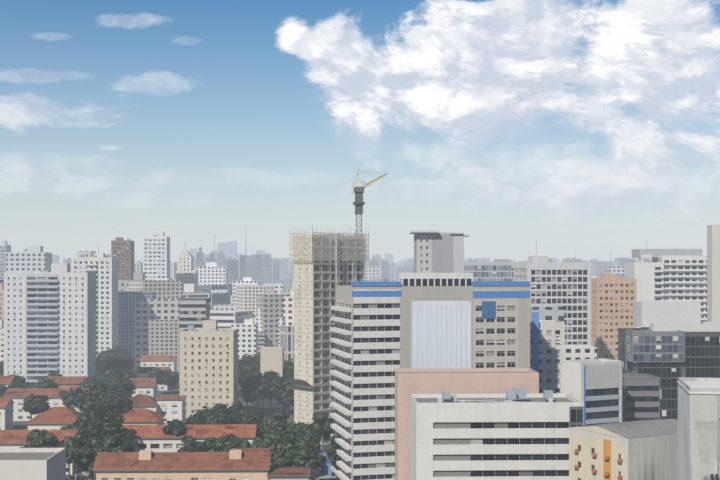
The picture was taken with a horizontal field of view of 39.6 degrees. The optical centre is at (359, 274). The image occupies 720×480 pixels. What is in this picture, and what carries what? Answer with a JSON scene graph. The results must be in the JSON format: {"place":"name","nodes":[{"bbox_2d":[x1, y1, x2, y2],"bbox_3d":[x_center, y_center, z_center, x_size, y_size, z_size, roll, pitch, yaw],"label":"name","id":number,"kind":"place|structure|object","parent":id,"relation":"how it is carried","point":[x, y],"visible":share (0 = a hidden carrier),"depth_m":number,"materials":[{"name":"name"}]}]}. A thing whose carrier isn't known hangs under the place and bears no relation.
{"place":"outdoors","nodes":[
{"label":"outdoors","id":0,"kind":"place"},
{"bbox_2d":[66,444,336,479],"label":"roads","id":1,"kind":"structure","parent":0,"point":[324,472],"depth_m":304.06,"materials":[{"name":"grey asphalt"}]},
{"bbox_2d":[10,263,396,479],"bbox_3d":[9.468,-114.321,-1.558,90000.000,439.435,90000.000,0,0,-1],"label":"ground","id":2,"kind":"structure","parent":0,"point":[19,425],"depth_m":458.80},
{"bbox_2d":[0,355,310,479],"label":"houses","id":3,"kind":"structure","parent":2,"relation":"on","point":[155,455],"depth_m":308.80,"materials":[{"name":"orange tile"}]},
{"bbox_2d":[0,345,343,479],"bbox_3d":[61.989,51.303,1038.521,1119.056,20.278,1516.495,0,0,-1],"label":"trees","id":4,"kind":"object","parent":2,"relation":"on","point":[103,404],"visible":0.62,"depth_m":334.22,"materials":[{"name":"green plant"}]},
{"bbox_2d":[0,235,637,407],"bbox_3d":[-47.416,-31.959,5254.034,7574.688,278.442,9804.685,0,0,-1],"label":"city","id":5,"kind":"object","parent":2,"relation":"on","point":[251,297],"visible":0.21,"depth_m":651.91,"materials":[{"name":"grey concrete"}]},
{"bbox_2d":[284,170,386,444],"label":"crane and scaffold","id":6,"kind":"object","parent":2,"relation":"on","point":[358,203],"visible":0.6,"depth_m":363.52,"materials":[{"name":"beige metal"}]},
{"bbox_2d":[0,225,719,479],"bbox_3d":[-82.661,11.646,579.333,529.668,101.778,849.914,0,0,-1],"label":"high-rise buildings","id":7,"kind":"structure","parent":2,"relation":"on","point":[444,361],"depth_m":291.05,"materials":[{"name":"white concrete"}]},
{"bbox_2d":[0,0,719,223],"bbox_3d":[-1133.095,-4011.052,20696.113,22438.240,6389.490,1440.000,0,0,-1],"label":"cloud","id":8,"kind":"structure","parent":0,"point":[463,72],"depth_m":20213.75,"materials":[{"name":"white"}]},
{"bbox_2d":[0,0,719,262],"label":"sky","id":9,"kind":"structure","parent":0,"point":[238,102],"materials":[{"name":"blue"}]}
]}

